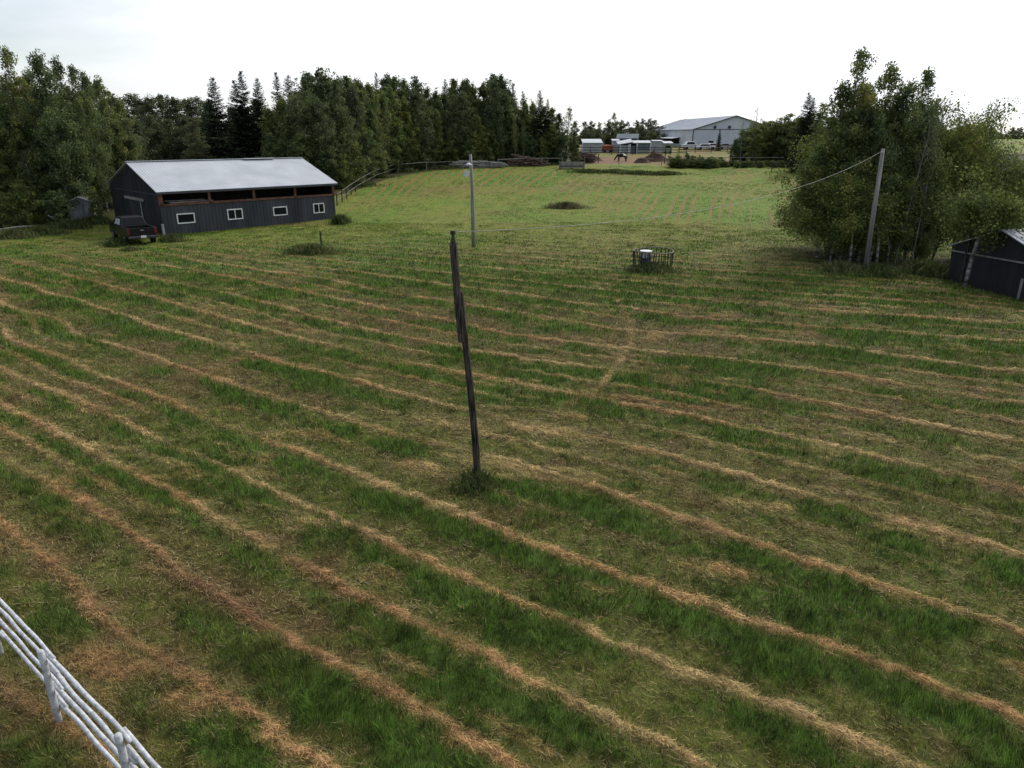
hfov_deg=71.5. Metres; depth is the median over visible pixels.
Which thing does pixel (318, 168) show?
leafy bush
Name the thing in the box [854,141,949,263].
willow tree
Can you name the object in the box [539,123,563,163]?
leafy tree
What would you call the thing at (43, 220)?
leafy bush
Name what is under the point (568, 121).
leafy tree
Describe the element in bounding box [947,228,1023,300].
dark shed
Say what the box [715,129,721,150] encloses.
spruce tree
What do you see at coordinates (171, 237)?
weed clump
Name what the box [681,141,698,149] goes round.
pickup truck
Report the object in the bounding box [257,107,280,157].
poplar tree
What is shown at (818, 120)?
leafy tree
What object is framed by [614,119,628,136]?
distant tree
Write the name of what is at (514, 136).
aspen tree
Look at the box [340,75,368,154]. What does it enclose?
poplar tree
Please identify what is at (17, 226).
fallen pole
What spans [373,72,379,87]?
spruce tree
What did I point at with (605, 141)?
distant tree
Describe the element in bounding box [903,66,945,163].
poplar tree
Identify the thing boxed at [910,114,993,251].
willow tree
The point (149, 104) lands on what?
leafy tree
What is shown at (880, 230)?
slender aspen
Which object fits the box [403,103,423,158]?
poplar tree
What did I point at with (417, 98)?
poplar tree
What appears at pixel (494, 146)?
leafy bush
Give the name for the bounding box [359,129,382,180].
leafy bush
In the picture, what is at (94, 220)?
weed clump
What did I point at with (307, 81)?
poplar tree
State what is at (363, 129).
poplar tree
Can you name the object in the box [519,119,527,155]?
aspen tree
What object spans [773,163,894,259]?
willow tree
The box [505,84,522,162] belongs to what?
spruce tree
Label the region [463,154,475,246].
yard light pole
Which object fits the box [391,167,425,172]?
weed clump
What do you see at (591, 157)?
brush pile
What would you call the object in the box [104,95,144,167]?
poplar tree
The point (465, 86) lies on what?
poplar tree
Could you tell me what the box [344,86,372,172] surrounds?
poplar tree
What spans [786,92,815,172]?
spruce tree
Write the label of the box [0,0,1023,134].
sky
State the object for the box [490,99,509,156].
poplar tree
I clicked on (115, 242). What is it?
weed clump
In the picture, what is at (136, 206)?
door
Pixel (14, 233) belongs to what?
weed clump
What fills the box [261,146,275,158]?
leafy bush
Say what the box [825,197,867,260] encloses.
slender aspen
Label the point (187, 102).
leafy tree
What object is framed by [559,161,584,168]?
feeding rack
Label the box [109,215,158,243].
pickup truck
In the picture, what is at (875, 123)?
poplar tree
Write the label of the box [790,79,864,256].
poplar tree
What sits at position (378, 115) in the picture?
poplar tree
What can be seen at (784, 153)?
leafy tree
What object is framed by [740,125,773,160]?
leafy tree
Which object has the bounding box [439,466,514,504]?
weed clump
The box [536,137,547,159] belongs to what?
leafy bush
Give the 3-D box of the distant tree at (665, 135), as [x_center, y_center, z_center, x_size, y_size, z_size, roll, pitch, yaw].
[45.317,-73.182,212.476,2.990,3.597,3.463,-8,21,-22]
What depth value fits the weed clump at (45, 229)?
58.11 m
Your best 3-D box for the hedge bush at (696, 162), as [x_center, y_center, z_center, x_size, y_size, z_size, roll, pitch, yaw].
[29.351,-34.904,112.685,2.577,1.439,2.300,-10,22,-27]
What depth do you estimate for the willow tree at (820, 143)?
45.28 m
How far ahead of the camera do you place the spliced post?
15.98 m
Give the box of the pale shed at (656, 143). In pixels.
[650,140,662,151]
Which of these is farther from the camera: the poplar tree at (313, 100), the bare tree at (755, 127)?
the bare tree at (755, 127)
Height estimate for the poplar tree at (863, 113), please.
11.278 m
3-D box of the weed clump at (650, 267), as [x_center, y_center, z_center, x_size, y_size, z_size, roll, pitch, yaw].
[8.557,-7.033,42.626,5.135,0.738,4.076,6,20,16]
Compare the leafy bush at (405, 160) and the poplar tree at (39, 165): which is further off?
the leafy bush at (405, 160)
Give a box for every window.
[176,213,195,223]
[227,208,243,219]
[273,206,287,215]
[313,203,324,212]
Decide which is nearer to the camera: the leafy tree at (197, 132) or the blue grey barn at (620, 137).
the leafy tree at (197, 132)
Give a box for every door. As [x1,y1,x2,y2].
[129,199,143,217]
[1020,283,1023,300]
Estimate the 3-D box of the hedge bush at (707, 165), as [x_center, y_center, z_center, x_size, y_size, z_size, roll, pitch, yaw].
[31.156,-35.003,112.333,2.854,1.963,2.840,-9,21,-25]
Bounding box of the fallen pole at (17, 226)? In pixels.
[0,225,31,229]
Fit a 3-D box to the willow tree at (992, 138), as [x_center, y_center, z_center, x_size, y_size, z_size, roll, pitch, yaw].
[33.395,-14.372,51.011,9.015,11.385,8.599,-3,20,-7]
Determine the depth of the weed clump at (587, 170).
105.20 m
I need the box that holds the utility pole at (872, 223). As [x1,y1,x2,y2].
[863,149,884,266]
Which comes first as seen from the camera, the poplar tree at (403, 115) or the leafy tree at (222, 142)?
the leafy tree at (222, 142)
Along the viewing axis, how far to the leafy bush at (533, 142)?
119.52 m
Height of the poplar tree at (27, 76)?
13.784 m
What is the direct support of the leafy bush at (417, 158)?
on the ground at (536, 203)
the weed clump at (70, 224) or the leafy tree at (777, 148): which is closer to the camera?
the weed clump at (70, 224)
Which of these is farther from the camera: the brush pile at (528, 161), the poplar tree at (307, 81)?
the brush pile at (528, 161)
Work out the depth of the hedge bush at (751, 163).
113.79 m
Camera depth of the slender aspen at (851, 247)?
44.55 m
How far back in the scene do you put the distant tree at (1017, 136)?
322.63 m
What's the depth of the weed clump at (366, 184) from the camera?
90.91 m
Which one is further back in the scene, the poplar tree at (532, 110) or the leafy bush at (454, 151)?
the poplar tree at (532, 110)
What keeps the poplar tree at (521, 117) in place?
on the ground at (536, 203)
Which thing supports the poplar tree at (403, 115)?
on the ground at (536, 203)
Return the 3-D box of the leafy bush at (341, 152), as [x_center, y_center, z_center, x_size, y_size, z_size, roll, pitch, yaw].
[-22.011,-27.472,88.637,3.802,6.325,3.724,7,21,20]
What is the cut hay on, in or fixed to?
on the ground at (536, 203)
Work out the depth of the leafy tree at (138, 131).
91.98 m
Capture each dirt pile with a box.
[633,158,650,162]
[643,151,668,161]
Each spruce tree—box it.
[198,77,245,159]
[223,80,261,158]
[233,71,261,156]
[249,78,268,155]
[270,72,287,124]
[282,75,293,108]
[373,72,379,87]
[441,79,447,115]
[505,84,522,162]
[518,91,526,123]
[530,90,548,156]
[542,99,552,156]
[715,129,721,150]
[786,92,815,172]
[797,98,817,144]
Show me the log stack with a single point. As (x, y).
(488, 164)
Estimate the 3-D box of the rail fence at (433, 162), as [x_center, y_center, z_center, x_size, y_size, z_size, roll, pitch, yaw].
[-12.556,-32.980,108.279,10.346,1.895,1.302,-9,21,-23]
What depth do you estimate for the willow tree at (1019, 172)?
50.94 m
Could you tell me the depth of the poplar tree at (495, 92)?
116.62 m
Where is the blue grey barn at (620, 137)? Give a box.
[616,134,638,140]
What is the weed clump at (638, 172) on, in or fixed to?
on the ground at (536, 203)
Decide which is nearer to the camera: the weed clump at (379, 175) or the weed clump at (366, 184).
the weed clump at (366, 184)
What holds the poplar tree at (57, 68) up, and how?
on the ground at (536, 203)
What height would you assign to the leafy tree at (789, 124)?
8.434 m
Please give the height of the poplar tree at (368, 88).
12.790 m
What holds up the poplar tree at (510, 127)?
on the ground at (536, 203)
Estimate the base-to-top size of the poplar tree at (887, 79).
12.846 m
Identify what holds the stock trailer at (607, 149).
on the ground at (536, 203)
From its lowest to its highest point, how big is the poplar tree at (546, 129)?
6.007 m
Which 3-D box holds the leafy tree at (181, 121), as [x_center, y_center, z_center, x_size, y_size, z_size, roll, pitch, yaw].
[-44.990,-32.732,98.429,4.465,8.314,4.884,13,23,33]
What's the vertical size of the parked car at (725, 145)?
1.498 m
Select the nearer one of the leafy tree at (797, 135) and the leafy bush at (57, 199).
the leafy bush at (57, 199)
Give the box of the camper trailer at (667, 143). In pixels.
[662,141,672,153]
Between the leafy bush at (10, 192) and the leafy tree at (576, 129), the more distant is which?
the leafy tree at (576, 129)
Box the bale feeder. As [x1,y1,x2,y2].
[633,247,673,267]
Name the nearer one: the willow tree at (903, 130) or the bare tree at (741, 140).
the willow tree at (903, 130)
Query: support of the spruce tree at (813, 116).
on the ground at (536, 203)
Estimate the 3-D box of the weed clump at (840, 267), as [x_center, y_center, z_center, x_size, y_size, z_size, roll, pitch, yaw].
[19.288,-6.985,42.374,6.216,0.893,5.410,0,19,0]
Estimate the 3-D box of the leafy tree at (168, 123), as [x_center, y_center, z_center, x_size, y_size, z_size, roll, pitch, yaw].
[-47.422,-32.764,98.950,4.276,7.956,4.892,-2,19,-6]
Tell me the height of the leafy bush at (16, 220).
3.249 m
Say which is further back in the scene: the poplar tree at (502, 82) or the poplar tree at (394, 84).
the poplar tree at (502, 82)
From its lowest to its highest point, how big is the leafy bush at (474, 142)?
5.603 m
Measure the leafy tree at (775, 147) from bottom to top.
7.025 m
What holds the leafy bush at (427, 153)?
on the ground at (536, 203)
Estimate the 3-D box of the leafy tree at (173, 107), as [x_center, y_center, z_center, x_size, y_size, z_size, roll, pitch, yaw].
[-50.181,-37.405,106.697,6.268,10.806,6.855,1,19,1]
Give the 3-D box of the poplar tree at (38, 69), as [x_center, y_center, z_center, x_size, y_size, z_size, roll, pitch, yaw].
[-40.177,-21.505,62.825,4.790,14.889,5.163,15,24,36]
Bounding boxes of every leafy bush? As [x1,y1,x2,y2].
[0,173,11,226]
[0,192,27,228]
[1,184,37,225]
[4,178,45,228]
[21,188,53,224]
[43,189,73,225]
[86,186,104,216]
[261,130,288,158]
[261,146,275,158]
[282,131,311,161]
[294,139,316,166]
[305,142,328,170]
[315,149,340,181]
[325,137,348,188]
[331,150,355,187]
[336,125,371,181]
[349,145,366,180]
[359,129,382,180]
[369,128,387,173]
[380,145,391,173]
[390,157,399,171]
[394,130,411,168]
[404,145,414,168]
[413,141,423,169]
[418,138,437,167]
[420,127,439,167]
[434,134,452,165]
[446,130,461,164]
[453,137,465,163]
[458,131,484,163]
[458,137,476,160]
[476,126,494,160]
[486,133,504,161]
[495,144,505,161]
[506,144,512,161]
[510,137,521,157]
[517,132,534,156]
[528,135,539,157]
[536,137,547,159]
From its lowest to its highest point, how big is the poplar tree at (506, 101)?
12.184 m
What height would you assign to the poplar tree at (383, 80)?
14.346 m
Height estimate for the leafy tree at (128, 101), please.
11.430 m
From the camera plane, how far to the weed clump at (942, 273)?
41.89 m
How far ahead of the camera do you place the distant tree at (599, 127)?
222.15 m
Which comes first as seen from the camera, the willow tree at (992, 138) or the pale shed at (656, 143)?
the willow tree at (992, 138)
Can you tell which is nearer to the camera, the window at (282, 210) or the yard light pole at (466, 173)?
the yard light pole at (466, 173)
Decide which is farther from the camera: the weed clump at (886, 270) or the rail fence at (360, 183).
the rail fence at (360, 183)
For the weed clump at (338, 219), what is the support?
on the ground at (536, 203)
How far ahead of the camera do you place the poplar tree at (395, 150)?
103.68 m
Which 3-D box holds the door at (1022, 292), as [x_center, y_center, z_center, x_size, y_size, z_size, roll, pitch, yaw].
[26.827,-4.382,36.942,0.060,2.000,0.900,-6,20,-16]
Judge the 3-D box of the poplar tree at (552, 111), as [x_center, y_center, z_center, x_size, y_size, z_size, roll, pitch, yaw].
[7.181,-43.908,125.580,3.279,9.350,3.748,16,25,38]
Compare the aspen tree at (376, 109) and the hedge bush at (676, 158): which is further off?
the hedge bush at (676, 158)
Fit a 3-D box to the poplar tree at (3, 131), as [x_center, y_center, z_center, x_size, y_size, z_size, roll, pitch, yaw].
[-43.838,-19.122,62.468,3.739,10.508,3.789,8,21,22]
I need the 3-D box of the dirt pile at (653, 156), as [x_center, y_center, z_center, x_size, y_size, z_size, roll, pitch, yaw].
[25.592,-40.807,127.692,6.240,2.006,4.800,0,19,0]
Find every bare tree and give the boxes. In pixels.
[737,123,746,159]
[747,107,760,159]
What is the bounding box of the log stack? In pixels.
[449,160,508,167]
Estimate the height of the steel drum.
1.250 m
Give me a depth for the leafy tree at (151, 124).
97.12 m
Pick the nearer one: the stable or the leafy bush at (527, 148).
the leafy bush at (527, 148)
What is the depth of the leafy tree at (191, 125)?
91.48 m
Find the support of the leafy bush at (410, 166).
on the ground at (536, 203)
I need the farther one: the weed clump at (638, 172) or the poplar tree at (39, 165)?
the weed clump at (638, 172)
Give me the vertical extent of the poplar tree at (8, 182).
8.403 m
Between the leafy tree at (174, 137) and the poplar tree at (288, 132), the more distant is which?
the leafy tree at (174, 137)
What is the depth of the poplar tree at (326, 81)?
90.38 m
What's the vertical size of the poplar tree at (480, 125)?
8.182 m
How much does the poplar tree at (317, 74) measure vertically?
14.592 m
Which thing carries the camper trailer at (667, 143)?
on the ground at (536, 203)
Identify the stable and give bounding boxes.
[616,139,650,153]
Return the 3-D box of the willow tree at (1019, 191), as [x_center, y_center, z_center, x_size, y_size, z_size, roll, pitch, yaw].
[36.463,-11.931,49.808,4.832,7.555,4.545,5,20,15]
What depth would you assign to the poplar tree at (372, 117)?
99.17 m
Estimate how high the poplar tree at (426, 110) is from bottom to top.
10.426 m
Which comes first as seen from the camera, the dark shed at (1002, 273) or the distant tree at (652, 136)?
the dark shed at (1002, 273)
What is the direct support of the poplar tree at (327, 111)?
on the ground at (536, 203)
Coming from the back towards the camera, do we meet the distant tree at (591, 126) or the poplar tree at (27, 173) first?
the distant tree at (591, 126)
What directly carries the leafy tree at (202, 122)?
on the ground at (536, 203)
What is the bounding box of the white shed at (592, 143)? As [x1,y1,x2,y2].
[581,139,603,151]
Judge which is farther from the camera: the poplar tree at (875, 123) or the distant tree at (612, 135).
the distant tree at (612, 135)
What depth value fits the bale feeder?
43.01 m
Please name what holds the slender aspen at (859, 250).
on the ground at (536, 203)
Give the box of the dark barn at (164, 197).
[105,157,337,235]
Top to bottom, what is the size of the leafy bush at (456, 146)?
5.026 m
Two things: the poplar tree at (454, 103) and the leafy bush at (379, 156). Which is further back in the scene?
the poplar tree at (454, 103)
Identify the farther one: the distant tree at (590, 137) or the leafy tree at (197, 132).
the distant tree at (590, 137)
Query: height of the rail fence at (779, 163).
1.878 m
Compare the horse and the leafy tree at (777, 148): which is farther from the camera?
the horse
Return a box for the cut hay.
[0,172,1023,767]
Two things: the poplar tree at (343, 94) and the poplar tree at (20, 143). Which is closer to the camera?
the poplar tree at (20, 143)
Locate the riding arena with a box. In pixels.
[654,115,760,145]
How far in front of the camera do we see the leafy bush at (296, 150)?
84.64 m
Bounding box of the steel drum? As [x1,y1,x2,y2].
[640,250,651,264]
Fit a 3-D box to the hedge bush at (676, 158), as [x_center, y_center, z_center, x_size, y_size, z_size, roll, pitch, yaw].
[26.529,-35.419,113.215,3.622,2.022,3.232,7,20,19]
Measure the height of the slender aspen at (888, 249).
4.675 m
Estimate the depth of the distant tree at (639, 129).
219.96 m
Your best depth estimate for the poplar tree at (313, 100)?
85.96 m
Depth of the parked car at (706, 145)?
169.08 m
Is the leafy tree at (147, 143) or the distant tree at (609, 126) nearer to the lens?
the leafy tree at (147, 143)
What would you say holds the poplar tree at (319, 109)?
on the ground at (536, 203)
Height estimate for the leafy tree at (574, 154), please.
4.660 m
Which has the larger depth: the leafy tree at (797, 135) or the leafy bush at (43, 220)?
the leafy tree at (797, 135)
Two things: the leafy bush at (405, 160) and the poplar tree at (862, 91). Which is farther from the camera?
the leafy bush at (405, 160)
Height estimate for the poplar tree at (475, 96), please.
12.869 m
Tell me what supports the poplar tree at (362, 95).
on the ground at (536, 203)
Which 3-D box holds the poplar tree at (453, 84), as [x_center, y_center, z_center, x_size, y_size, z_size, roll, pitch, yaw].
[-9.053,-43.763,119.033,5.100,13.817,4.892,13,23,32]
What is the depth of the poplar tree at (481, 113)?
117.80 m
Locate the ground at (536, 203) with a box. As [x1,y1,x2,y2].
[0,135,1023,767]
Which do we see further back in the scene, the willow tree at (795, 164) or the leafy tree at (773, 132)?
the leafy tree at (773, 132)
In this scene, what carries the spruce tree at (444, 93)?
on the ground at (536, 203)
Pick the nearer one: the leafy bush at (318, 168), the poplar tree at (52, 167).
the poplar tree at (52, 167)
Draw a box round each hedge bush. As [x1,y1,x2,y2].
[667,155,687,167]
[676,159,688,167]
[683,152,691,159]
[685,159,692,167]
[690,159,702,167]
[694,157,706,167]
[700,157,715,167]
[708,158,721,167]
[733,161,741,167]
[746,161,755,166]
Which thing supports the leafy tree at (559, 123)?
on the ground at (536, 203)
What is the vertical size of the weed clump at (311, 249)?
0.909 m
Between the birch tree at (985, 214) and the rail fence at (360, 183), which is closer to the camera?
the birch tree at (985, 214)
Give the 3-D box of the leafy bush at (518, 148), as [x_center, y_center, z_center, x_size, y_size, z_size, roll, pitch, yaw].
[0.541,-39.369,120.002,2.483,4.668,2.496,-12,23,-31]
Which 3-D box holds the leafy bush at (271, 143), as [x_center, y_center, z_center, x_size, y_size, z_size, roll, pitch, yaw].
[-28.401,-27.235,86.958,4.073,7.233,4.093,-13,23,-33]
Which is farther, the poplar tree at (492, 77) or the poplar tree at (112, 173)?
the poplar tree at (492, 77)
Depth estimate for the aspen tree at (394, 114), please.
104.72 m
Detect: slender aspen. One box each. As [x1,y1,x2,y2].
[813,167,856,260]
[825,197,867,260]
[836,176,891,262]
[855,187,893,260]
[857,180,916,263]
[863,192,900,262]
[879,198,920,262]
[894,91,941,264]
[911,100,947,259]
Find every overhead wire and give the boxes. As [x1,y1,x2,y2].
[459,151,881,231]
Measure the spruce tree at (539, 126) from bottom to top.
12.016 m
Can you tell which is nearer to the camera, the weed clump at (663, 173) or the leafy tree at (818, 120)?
the weed clump at (663, 173)
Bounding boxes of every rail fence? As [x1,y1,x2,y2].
[0,598,160,767]
[336,164,395,205]
[397,161,462,172]
[497,157,562,167]
[580,147,686,154]
[679,144,727,152]
[697,157,783,162]
[771,162,790,170]
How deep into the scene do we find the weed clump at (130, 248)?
50.30 m
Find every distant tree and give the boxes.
[577,132,583,144]
[579,121,591,134]
[582,128,592,138]
[583,120,595,133]
[587,128,600,138]
[590,122,608,138]
[591,128,604,142]
[602,120,617,142]
[603,133,610,144]
[605,129,616,144]
[608,112,619,130]
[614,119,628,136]
[625,121,636,133]
[632,118,651,136]
[640,130,648,139]
[643,118,657,138]
[646,130,655,143]
[653,131,663,139]
[660,133,666,140]
[1004,127,1016,138]
[1013,128,1021,138]
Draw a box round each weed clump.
[0,227,45,239]
[19,223,85,237]
[47,218,104,229]
[77,214,115,225]
[96,237,139,247]
[119,246,145,252]
[156,232,196,242]
[261,242,360,256]
[326,213,354,225]
[343,181,389,186]
[370,173,401,177]
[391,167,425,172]
[394,165,475,169]
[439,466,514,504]
[531,201,604,209]
[559,168,624,173]
[590,168,630,174]
[606,170,677,175]
[616,261,689,276]
[637,170,696,175]
[786,259,862,276]
[847,261,952,284]
[897,257,943,278]
[908,261,951,281]
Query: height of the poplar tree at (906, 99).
11.834 m
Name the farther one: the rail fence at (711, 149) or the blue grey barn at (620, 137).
the blue grey barn at (620, 137)
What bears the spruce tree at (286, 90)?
on the ground at (536, 203)
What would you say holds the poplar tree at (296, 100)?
on the ground at (536, 203)
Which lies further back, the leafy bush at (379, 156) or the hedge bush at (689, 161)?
the hedge bush at (689, 161)
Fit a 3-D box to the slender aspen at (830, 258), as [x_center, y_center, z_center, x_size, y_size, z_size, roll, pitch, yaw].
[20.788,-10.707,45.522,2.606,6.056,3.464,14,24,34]
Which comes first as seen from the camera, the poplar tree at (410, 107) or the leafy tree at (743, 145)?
the poplar tree at (410, 107)
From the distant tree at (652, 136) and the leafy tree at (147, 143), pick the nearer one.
the leafy tree at (147, 143)
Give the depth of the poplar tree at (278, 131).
88.17 m
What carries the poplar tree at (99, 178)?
on the ground at (536, 203)
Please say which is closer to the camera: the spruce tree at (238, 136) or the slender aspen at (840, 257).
the slender aspen at (840, 257)
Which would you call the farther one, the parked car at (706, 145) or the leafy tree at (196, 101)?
the parked car at (706, 145)
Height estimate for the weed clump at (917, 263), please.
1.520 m
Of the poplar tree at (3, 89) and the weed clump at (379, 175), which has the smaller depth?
the poplar tree at (3, 89)
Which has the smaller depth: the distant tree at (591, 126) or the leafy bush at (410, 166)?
the leafy bush at (410, 166)
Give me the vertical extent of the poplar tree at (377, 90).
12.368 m
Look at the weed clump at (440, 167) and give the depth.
110.31 m
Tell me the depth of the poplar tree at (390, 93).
104.13 m
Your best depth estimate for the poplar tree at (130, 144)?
73.39 m
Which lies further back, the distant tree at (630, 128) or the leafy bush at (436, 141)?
the distant tree at (630, 128)
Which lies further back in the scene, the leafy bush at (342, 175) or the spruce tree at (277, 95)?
the spruce tree at (277, 95)
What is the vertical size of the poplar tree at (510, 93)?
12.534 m
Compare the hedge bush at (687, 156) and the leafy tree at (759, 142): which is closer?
the hedge bush at (687, 156)
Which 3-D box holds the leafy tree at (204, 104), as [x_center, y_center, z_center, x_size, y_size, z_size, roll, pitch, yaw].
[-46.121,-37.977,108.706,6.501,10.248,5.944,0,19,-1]
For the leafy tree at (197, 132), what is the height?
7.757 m
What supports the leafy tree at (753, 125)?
on the ground at (536, 203)
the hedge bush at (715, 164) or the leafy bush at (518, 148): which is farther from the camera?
the leafy bush at (518, 148)
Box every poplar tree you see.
[0,44,52,178]
[0,79,23,116]
[0,102,31,192]
[0,106,32,211]
[0,137,16,216]
[0,150,14,213]
[16,48,95,215]
[17,67,63,150]
[17,149,51,223]
[21,123,64,211]
[41,127,70,217]
[42,55,96,196]
[64,63,111,196]
[72,70,115,211]
[88,80,129,141]
[88,125,117,206]
[91,74,128,186]
[97,93,144,168]
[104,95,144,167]
[255,135,267,157]
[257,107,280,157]
[273,96,288,140]
[273,114,295,156]
[273,124,286,149]
[278,93,322,165]
[283,89,309,142]
[290,71,323,108]
[291,105,313,162]
[301,88,339,171]
[304,101,342,180]
[310,66,330,103]
[318,68,345,125]
[322,99,344,166]
[325,78,361,184]
[328,102,349,154]
[331,69,359,134]
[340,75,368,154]
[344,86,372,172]
[351,77,374,126]
[351,125,361,159]
[355,116,373,161]
[361,82,380,111]
[363,97,378,163]
[365,110,384,169]
[372,88,381,99]
[375,119,390,172]
[376,101,392,167]
[378,72,396,128]
[378,92,402,172]
[381,75,409,135]
[381,86,405,163]
[393,77,415,128]
[397,95,419,164]
[402,91,436,167]
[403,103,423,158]
[409,75,430,130]
[417,102,438,154]
[421,83,438,156]
[425,106,438,136]
[429,108,445,163]
[430,87,446,161]
[438,93,471,163]
[438,125,448,160]
[442,78,467,132]
[448,90,478,158]
[455,78,478,134]
[467,87,479,137]
[468,114,485,160]
[473,82,491,137]
[474,108,488,143]
[481,79,508,157]
[482,72,497,118]
[488,73,517,128]
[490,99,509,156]
[495,89,519,162]
[502,88,519,142]
[503,100,525,161]
[509,123,520,154]
[515,109,527,147]
[519,103,532,140]
[527,118,537,147]
[528,99,538,129]
[538,106,546,131]
[543,128,553,161]
[544,107,560,131]
[547,126,555,163]
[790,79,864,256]
[814,46,883,249]
[831,103,905,259]
[851,82,886,181]
[855,61,917,255]
[872,77,947,256]
[886,102,952,261]
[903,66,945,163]
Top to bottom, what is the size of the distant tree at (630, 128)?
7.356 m
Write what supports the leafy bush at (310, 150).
on the ground at (536, 203)
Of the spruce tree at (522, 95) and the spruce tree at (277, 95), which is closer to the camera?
the spruce tree at (277, 95)
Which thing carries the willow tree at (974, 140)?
on the ground at (536, 203)
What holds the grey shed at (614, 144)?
on the ground at (536, 203)
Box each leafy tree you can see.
[119,93,143,146]
[127,120,156,161]
[130,98,149,122]
[133,96,173,146]
[137,93,175,141]
[137,114,175,159]
[141,125,161,160]
[147,121,174,159]
[157,96,193,158]
[157,118,182,159]
[161,130,194,159]
[168,115,202,160]
[174,98,198,147]
[178,116,208,160]
[186,96,219,126]
[187,120,208,159]
[192,110,212,156]
[194,100,224,131]
[204,115,220,157]
[209,131,231,156]
[221,106,235,140]
[249,99,261,123]
[255,110,276,153]
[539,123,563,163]
[551,128,572,163]
[552,113,566,155]
[559,108,575,163]
[567,120,579,157]
[567,136,582,163]
[729,138,741,160]
[730,130,750,160]
[733,122,761,158]
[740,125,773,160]
[750,119,769,152]
[755,118,788,161]
[764,122,785,160]
[767,123,788,160]
[773,113,801,161]
[776,124,820,161]
[784,112,821,161]
[813,109,827,142]
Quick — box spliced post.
[449,230,480,472]
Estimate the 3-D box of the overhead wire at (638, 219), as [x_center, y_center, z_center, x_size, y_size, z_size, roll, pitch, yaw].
[10.157,-8.189,28.417,0.015,1.580,36.184,15,24,37]
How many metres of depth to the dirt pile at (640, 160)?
123.64 m
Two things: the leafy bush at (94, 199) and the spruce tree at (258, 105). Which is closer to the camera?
the leafy bush at (94, 199)
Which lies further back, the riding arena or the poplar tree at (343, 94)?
the riding arena
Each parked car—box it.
[696,144,716,149]
[717,143,731,148]
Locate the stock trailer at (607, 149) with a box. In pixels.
[603,145,612,151]
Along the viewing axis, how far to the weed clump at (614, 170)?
105.44 m
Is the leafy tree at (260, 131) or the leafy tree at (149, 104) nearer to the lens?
the leafy tree at (260, 131)
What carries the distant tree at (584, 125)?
on the ground at (536, 203)
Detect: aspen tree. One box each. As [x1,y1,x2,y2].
[369,91,384,170]
[381,99,393,174]
[390,106,401,168]
[511,117,519,157]
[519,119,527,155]
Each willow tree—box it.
[765,102,901,244]
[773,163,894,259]
[787,129,903,255]
[797,95,935,237]
[827,158,901,260]
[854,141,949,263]
[875,91,975,243]
[897,168,952,260]
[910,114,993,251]
[927,112,1004,260]
[937,97,1023,256]
[955,137,1021,241]
[960,152,1023,237]
[1002,173,1023,228]
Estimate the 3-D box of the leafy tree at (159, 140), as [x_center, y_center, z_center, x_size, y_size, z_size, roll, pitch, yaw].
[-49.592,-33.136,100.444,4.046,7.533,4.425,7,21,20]
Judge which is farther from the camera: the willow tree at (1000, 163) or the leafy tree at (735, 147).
the leafy tree at (735, 147)
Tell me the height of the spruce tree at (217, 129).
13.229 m
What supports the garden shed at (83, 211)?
on the ground at (536, 203)
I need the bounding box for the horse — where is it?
[614,153,626,160]
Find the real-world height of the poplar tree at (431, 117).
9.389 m
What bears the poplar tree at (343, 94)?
on the ground at (536, 203)
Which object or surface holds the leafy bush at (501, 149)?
on the ground at (536, 203)
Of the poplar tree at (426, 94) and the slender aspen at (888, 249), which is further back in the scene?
the poplar tree at (426, 94)
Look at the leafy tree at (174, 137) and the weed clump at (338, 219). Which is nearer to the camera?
the weed clump at (338, 219)
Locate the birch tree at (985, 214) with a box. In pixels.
[929,163,1023,287]
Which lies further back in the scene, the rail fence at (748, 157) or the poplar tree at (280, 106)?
the rail fence at (748, 157)
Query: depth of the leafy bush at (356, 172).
91.15 m
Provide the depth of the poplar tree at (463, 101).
114.38 m
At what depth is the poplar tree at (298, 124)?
85.51 m
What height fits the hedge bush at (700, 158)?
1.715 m
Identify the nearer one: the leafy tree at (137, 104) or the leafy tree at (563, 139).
the leafy tree at (137, 104)
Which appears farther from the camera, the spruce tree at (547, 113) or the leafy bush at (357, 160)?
the spruce tree at (547, 113)
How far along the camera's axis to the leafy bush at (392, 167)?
106.56 m
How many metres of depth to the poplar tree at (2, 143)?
62.04 m
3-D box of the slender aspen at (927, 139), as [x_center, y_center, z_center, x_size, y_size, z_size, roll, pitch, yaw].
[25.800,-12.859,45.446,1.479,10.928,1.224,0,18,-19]
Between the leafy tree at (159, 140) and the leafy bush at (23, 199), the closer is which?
the leafy bush at (23, 199)
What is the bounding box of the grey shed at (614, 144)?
[611,139,619,151]
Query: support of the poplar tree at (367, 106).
on the ground at (536, 203)
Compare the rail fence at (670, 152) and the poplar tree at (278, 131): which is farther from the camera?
the rail fence at (670, 152)
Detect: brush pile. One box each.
[506,153,548,166]
[575,151,599,162]
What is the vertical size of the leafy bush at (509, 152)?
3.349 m
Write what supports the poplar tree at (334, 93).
on the ground at (536, 203)
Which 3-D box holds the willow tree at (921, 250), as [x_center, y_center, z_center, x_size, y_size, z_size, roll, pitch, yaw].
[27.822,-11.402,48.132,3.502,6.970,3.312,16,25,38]
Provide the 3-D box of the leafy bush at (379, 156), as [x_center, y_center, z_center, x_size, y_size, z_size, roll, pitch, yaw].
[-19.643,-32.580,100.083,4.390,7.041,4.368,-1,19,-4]
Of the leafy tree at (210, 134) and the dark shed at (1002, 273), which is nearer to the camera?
the dark shed at (1002, 273)
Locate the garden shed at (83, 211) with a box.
[64,196,96,219]
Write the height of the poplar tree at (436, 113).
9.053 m
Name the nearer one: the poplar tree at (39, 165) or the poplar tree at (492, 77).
the poplar tree at (39, 165)

